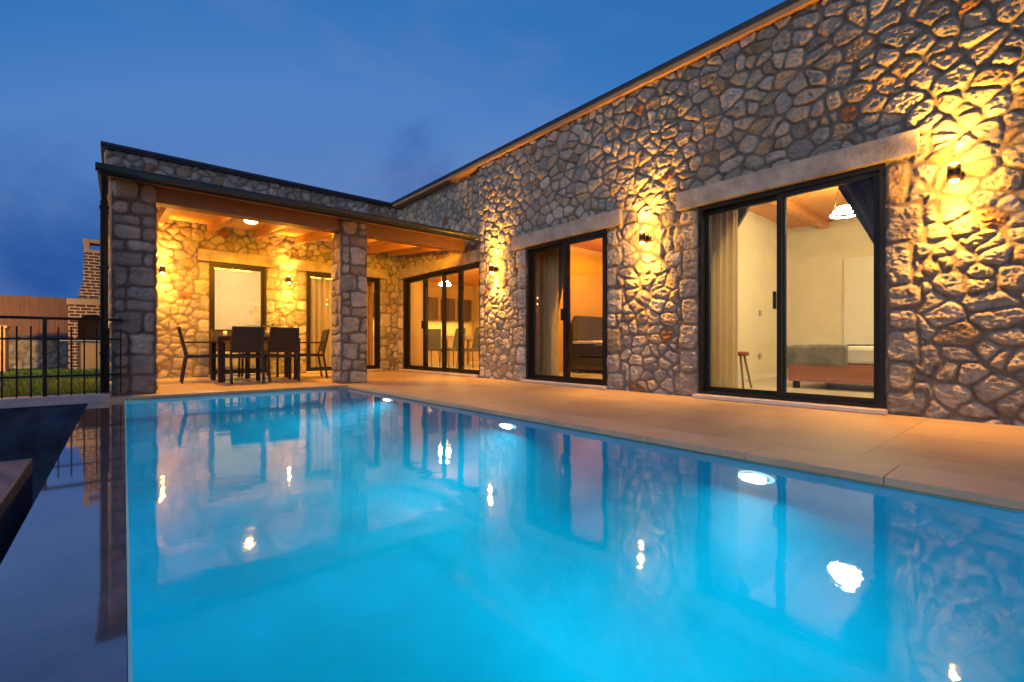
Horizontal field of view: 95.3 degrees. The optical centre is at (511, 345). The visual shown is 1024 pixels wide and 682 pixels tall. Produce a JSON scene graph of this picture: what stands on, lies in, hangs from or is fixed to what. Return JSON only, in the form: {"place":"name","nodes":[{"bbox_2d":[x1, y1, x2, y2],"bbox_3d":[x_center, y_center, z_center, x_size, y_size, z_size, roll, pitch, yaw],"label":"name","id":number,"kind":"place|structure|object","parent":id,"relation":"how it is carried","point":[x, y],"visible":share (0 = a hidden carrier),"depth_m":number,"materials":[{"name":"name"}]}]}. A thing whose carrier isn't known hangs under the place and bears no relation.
{"place":"outdoors","nodes":[
{"label":"outdoors","id":0,"kind":"place"},
{"bbox_2d":[9,335,67,368],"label":"garden wall","id":1,"kind":"structure","parent":0,"point":[23,354],"depth_m":11.69,"materials":[{"name":"stone"}]},
{"bbox_2d":[0,295,76,335],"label":"wooden fence","id":2,"kind":"object","parent":1,"relation":"on","point":[11,305],"visible":0.3,"depth_m":11.75,"materials":[{"name":"red wood"}]},
{"bbox_2d":[33,463,55,503],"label":"channel floor","id":3,"kind":"structure","parent":0,"point":[41,473],"depth_m":4.64,"materials":[{"name":"stone"}]},
{"bbox_2d":[0,458,32,564],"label":"channel ledge","id":4,"kind":"object","parent":3,"relation":"on","point":[16,490],"visible":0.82,"depth_m":3.15,"materials":[{"name":"grey concrete"}]},
{"bbox_2d":[0,367,99,397],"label":"lawn","id":5,"kind":"structure","parent":0,"point":[29,387],"depth_m":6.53,"materials":[{"name":"plant"}]},
{"bbox_2d":[0,325,10,371],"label":"garden pier","id":6,"kind":"structure","parent":5,"relation":"on","point":[6,328],"depth_m":10.30,"materials":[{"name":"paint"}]},
{"bbox_2d":[60,238,99,369],"bbox_3d":[-10.303,-0.974,11.400,1.010,3.160,0.840,0,0,-41],"label":"brick barbecue","id":7,"kind":"object","parent":5,"relation":"on","point":[85,303],"visible":0.54,"depth_m":11.18,"materials":[{"name":"brick"}]},
{"bbox_2d":[124,402,127,681],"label":"pool basin","id":8,"kind":"object","parent":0,"point":[126,572],"depth_m":1.35,"materials":[{"name":"blue tile"}]},
{"bbox_2d":[0,401,126,681],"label":"pool coping","id":9,"kind":"object","parent":8,"relation":"on","point":[63,609],"visible":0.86,"depth_m":1.33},
{"bbox_2d":[125,404,132,681],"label":"pool rim","id":10,"kind":"object","parent":8,"relation":"attached to","point":[129,643],"visible":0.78,"depth_m":1.24,"materials":[{"name":"teal tile"}]},
{"bbox_2d":[0,0,785,297],"label":"sky","id":11,"kind":"structure","parent":0,"point":[383,100],"materials":[{"name":"blue"}]},
{"bbox_2d":[101,370,1023,511],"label":"deck","id":12,"kind":"structure","parent":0,"point":[987,450],"depth_m":3.76,"materials":[{"name":"stone"}]},
{"bbox_2d":[177,326,217,383],"bbox_3d":[-5.154,0.156,7.726,0.627,0.905,0.542,0,0,-38],"label":"garden chair","id":13,"kind":"object","parent":12,"relation":"on","point":[184,349],"visible":0.67,"depth_m":7.48,"materials":[{"name":"brown metal"}]},
{"bbox_2d":[210,329,247,378],"bbox_3d":[-5.215,0.156,8.564,0.542,0.905,0.627,0,0,-41],"label":"garden chair","id":14,"kind":"object","parent":12,"relation":"on","point":[216,332],"visible":0.3,"depth_m":8.69,"materials":[{"name":"brown metal"}]},
{"bbox_2d":[223,326,264,383],"bbox_3d":[-4.362,0.156,7.613,0.542,0.905,0.627,0,0,-41],"label":"garden chair","id":15,"kind":"object","parent":12,"relation":"on","point":[244,339],"visible":0.94,"depth_m":7.43,"materials":[{"name":"brown metal"}]},
{"bbox_2d":[210,336,300,382],"bbox_3d":[-4.530,0.226,8.263,1.270,0.760,0.790,0,0,-41],"label":"garden table","id":16,"kind":"object","parent":12,"relation":"on","point":[220,339],"visible":0.59,"depth_m":8.09,"materials":[{"name":"brown metal"}]},
{"bbox_2d":[263,321,274,335],"bbox_3d":[-4.343,-0.302,8.399,0.253,0.297,0.269,0,0,-41],"label":"potted plant","id":17,"kind":"object","parent":16,"relation":"on","point":[267,332],"visible":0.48,"depth_m":8.33,"materials":[{"name":"green plant"}]},
{"bbox_2d":[241,330,278,377],"bbox_3d":[-4.834,0.156,8.916,0.542,0.905,0.627,0,0,-43],"label":"garden chair","id":18,"kind":"object","parent":12,"relation":"on","point":[265,349],"visible":0.16,"depth_m":8.89,"materials":[{"name":"brown metal"}]},
{"bbox_2d":[258,327,299,382],"bbox_3d":[-3.947,0.156,7.929,0.542,0.905,0.627,0,0,-42],"label":"garden chair","id":19,"kind":"object","parent":12,"relation":"on","point":[283,339],"visible":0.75,"depth_m":7.76,"materials":[{"name":"brown metal"}]},
{"bbox_2d":[294,329,329,378],"bbox_3d":[-3.765,0.156,8.681,0.627,0.905,0.542,0,0,-34],"label":"garden chair","id":20,"kind":"object","parent":12,"relation":"on","point":[323,341],"visible":0.74,"depth_m":8.62,"materials":[{"name":"brown metal"}]},
{"bbox_2d":[95,0,1023,425],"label":"stone villa","id":21,"kind":"object","parent":12,"relation":"on","point":[783,120],"visible":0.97,"depth_m":5.75,"materials":[{"name":"stone"}]},
{"bbox_2d":[160,265,164,273],"bbox_3d":[-6.254,-1.354,8.351,0.083,0.154,0.147,0,0,-41],"label":"wall lamp","id":22,"kind":"object","parent":21,"relation":"attached to","point":[162,269],"visible":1,"depth_m":8.30,"materials":[{"name":"brown metal"}]},
{"bbox_2d":[208,262,265,376],"bbox_3d":[-5.405,-0.496,9.233,1.020,2.196,0.250,0,0,-41],"label":"sliding door","id":23,"kind":"structure","parent":21,"relation":"in","point":[212,265],"depth_m":9.13,"materials":[{"name":"metal"}]},
{"bbox_2d":[243,219,257,223],"bbox_3d":[-4.454,-2.110,7.967,0.230,0.069,0.230,0,0,-41],"label":"ceiling downlight","id":24,"kind":"object","parent":21,"relation":"attached to","point":[250,222],"visible":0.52,"depth_m":7.91,"materials":[{"name":"white plastic"}]},
{"bbox_2d":[246,303,260,324],"bbox_3d":[-6.966,-0.844,12.691,0.440,0.600,0.034,0,0,-41],"label":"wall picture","id":25,"kind":"object","parent":21,"relation":"attached to","point":[253,313],"depth_m":12.64,"materials":[{"name":"white paper"}]},
{"bbox_2d":[286,276,290,282],"bbox_3d":[-4.653,-1.364,9.720,0.083,0.154,0.147,0,0,-41],"label":"wall lamp","id":26,"kind":"object","parent":21,"relation":"attached to","point":[288,279],"visible":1,"depth_m":9.67,"materials":[{"name":"brown metal"}]},
{"bbox_2d":[311,276,331,366],"bbox_3d":[-4.245,-0.724,10.753,1.122,2.540,0.081,0,0,-41],"label":"sheer curtain","id":27,"kind":"object","parent":21,"relation":"hanging from","point":[321,308],"visible":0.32,"depth_m":10.67,"materials":[{"name":"beige fabric"}]},
{"bbox_2d":[305,271,382,372],"bbox_3d":[-3.797,-0.496,10.607,1.710,2.196,0.250,0,0,-41],"label":"sliding door","id":28,"kind":"structure","parent":21,"relation":"in","point":[376,367],"depth_m":10.36,"materials":[{"name":"metal"}]},
{"bbox_2d":[367,282,372,364],"bbox_3d":[-3.591,-0.724,11.338,0.433,2.540,0.086,0,0,-38],"label":"drape","id":29,"kind":"object","parent":21,"relation":"hanging from","point":[370,323],"visible":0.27,"depth_m":11.43,"materials":[{"name":"beige fabric"}]},
{"bbox_2d":[411,280,422,365],"bbox_3d":[-2.257,-0.724,11.063,0.081,2.540,0.593,0,0,-41],"label":"sheer curtain","id":30,"kind":"object","parent":21,"relation":"hanging from","point":[416,320],"visible":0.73,"depth_m":11.04,"materials":[{"name":"fabric"}]},
{"bbox_2d":[373,293,478,363],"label":"kitchen units","id":31,"kind":"object","parent":21,"relation":"on","point":[433,312],"visible":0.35,"depth_m":16.33,"materials":[{"name":"brown wood"}]},
{"bbox_2d":[428,329,440,366],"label":"dining chair","id":32,"kind":"object","parent":21,"relation":"on","point":[434,339],"visible":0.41,"depth_m":12.91,"materials":[{"name":"grey fabric"}]},
{"bbox_2d":[399,262,479,376],"bbox_3d":[-1.587,-0.491,10.022,0.250,2.186,3.140,0,0,-41],"label":"sliding door","id":33,"kind":"structure","parent":21,"relation":"in","point":[458,371],"depth_m":9.95,"materials":[{"name":"metal"}]},
{"bbox_2d":[439,328,465,366],"bbox_3d":[-1.559,0.062,12.283,0.570,1.021,0.466,0,0,-41],"label":"dining chair","id":34,"kind":"object","parent":21,"relation":"on","point":[455,345],"visible":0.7,"depth_m":12.30,"materials":[{"name":"grey fabric"}]},
{"bbox_2d":[447,338,472,364],"bbox_3d":[-0.991,0.196,12.703,0.900,0.750,1.900,0,0,-41],"label":"dining table","id":35,"kind":"object","parent":21,"relation":"on","point":[468,352],"visible":0.19,"depth_m":13.59,"materials":[{"name":"orange wood"}]},
{"bbox_2d":[456,327,478,367],"bbox_3d":[-1.018,0.062,11.418,0.570,1.021,0.466,0,0,-29],"label":"dining chair","id":36,"kind":"object","parent":21,"relation":"on","point":[475,345],"visible":0.53,"depth_m":11.47,"materials":[{"name":"grey fabric"}]},
{"bbox_2d":[489,264,496,272],"bbox_3d":[-0.339,-1.339,8.202,0.147,0.154,0.083,0,0,-41],"label":"wall lamp","id":37,"kind":"object","parent":21,"relation":"attached to","point":[492,268],"visible":1,"depth_m":8.15,"materials":[{"name":"brown metal"}]},
{"bbox_2d":[540,248,558,375],"bbox_3d":[0.504,-0.734,8.049,0.081,2.560,0.823,0,0,-41],"label":"sheer curtain","id":38,"kind":"object","parent":21,"relation":"hanging from","point":[549,312],"visible":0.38,"depth_m":7.89,"materials":[{"name":"beige fabric"}]},
{"bbox_2d":[559,248,562,305],"bbox_3d":[0.712,-0.734,7.990,0.094,2.560,0.783,0,0,-41],"label":"drape","id":39,"kind":"object","parent":21,"relation":"hanging from","point":[560,270],"visible":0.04,"depth_m":7.86,"materials":[{"name":"grey fabric"}]},
{"bbox_2d":[520,229,607,388],"bbox_3d":[0.778,-0.503,7.078,0.250,2.211,1.690,0,0,-41],"label":"sliding door","id":40,"kind":"structure","parent":21,"relation":"in","point":[565,243],"depth_m":7.09,"materials":[{"name":"metal"}]},
{"bbox_2d":[570,316,601,371],"bbox_3d":[2.385,-0.029,9.523,1.380,1.200,2.080,0,0,-41],"label":"bed","id":41,"kind":"object","parent":21,"relation":"on","point":[585,343],"visible":0.29,"depth_m":9.86,"materials":[{"name":"brown fabric"}]},
{"bbox_2d":[639,231,648,243],"bbox_3d":[1.655,-1.349,5.869,0.147,0.154,0.083,0,0,-41],"label":"wall lamp","id":42,"kind":"object","parent":21,"relation":"attached to","point":[643,237],"visible":1,"depth_m":5.83,"materials":[{"name":"brown metal"}]},
{"bbox_2d":[711,210,737,387],"bbox_3d":[2.459,-0.734,5.761,0.081,2.560,0.643,0,0,-41],"label":"sheer curtain","id":43,"kind":"object","parent":21,"relation":"hanging from","point":[724,299],"visible":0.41,"depth_m":5.64,"materials":[{"name":"beige fabric"}]},
{"bbox_2d":[738,207,748,227],"bbox_3d":[2.616,-0.734,5.763,0.094,2.560,0.643,0,0,-41],"label":"drape","id":44,"kind":"object","parent":21,"relation":"hanging from","point":[742,213],"visible":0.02,"depth_m":5.59,"materials":[{"name":"grey fabric"}]},
{"bbox_2d":[738,351,751,388],"bbox_3d":[3.046,0.330,6.287,0.270,0.488,0.270,0,0,-41],"label":"wooden stool","id":45,"kind":"object","parent":21,"relation":"on","point":[742,353],"visible":0.58,"depth_m":6.18,"materials":[{"name":"orange wood"}]},
{"bbox_2d":[692,163,887,414],"bbox_3d":[2.740,-0.503,4.782,0.250,2.211,1.770,0,0,-41],"label":"sliding door","id":46,"kind":"structure","parent":21,"relation":"in","point":[878,172],"depth_m":4.78,"materials":[{"name":"metal"}]},
{"bbox_2d":[788,346,873,387],"bbox_3d":[5.037,0.046,6.035,1.600,1.050,2.130,0,0,-41],"label":"bed","id":47,"kind":"object","parent":21,"relation":"on","point":[859,369],"visible":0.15,"depth_m":5.82,"materials":[{"name":"brown wood"}]},
{"bbox_2d":[787,344,873,376],"bbox_3d":[4.556,0.261,6.598,1.662,0.554,0.713,0,0,-41],"label":"bed throw","id":48,"kind":"object","parent":47,"relation":"on","point":[832,355],"visible":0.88,"depth_m":6.04,"materials":[{"name":"grey fabric"}]},
{"bbox_2d":[830,189,855,218],"bbox_3d":[4.310,-1.937,6.039,0.328,0.514,0.328,0,0,-41],"label":"ceiling lamp","id":49,"kind":"object","parent":21,"relation":"hanging from","point":[843,212],"visible":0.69,"depth_m":6.06,"materials":[{"name":"white plastic"}]},
{"bbox_2d":[838,178,873,243],"bbox_3d":[3.555,-0.734,4.471,0.107,2.560,0.743,0,0,-41],"label":"drape","id":50,"kind":"object","parent":21,"relation":"hanging from","point":[858,197],"visible":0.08,"depth_m":4.59,"materials":[{"name":"grey fabric"}]},
{"bbox_2d":[844,256,873,343],"bbox_3d":[6.067,-0.464,7.797,0.035,2.060,0.870,0,0,-41],"label":"room door","id":51,"kind":"structure","parent":21,"relation":"in","point":[858,272],"depth_m":7.95,"materials":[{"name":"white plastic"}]},
{"bbox_2d":[947,162,961,182],"bbox_3d":[3.508,-1.359,3.701,0.147,0.154,0.083,0,0,-41],"label":"wall lamp","id":52,"kind":"object","parent":21,"relation":"attached to","point":[954,172],"visible":1,"depth_m":3.66,"materials":[{"name":"brown metal"}]},
{"bbox_2d":[133,384,1023,510],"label":"pool edge slabs","id":53,"kind":"structure","parent":12,"relation":"on","point":[1001,493],"depth_m":2.64,"materials":[{"name":"beige stone"}]},
{"bbox_2d":[125,388,1023,681],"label":"water","id":54,"kind":"structure","parent":0,"point":[341,534],"depth_m":1.42,"materials":[{"name":"blue liquid"}]},
{"label":"ground","id":55,"kind":"structure","parent":0,"visible":0},
{"bbox_2d":[0,404,87,465],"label":"retaining wall","id":56,"kind":"structure","parent":55,"relation":"on","point":[40,435],"depth_m":5.08,"materials":[{"name":"stone"}]},
{"bbox_2d":[0,393,110,408],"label":"kerb","id":57,"kind":"structure","parent":56,"relation":"on","point":[37,401],"depth_m":5.13,"materials":[{"name":"concrete"}]},
{"bbox_2d":[0,315,121,398],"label":"iron fence","id":58,"kind":"object","parent":57,"relation":"on","point":[44,339],"visible":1,"depth_m":5.15,"materials":[{"name":"black metal"}]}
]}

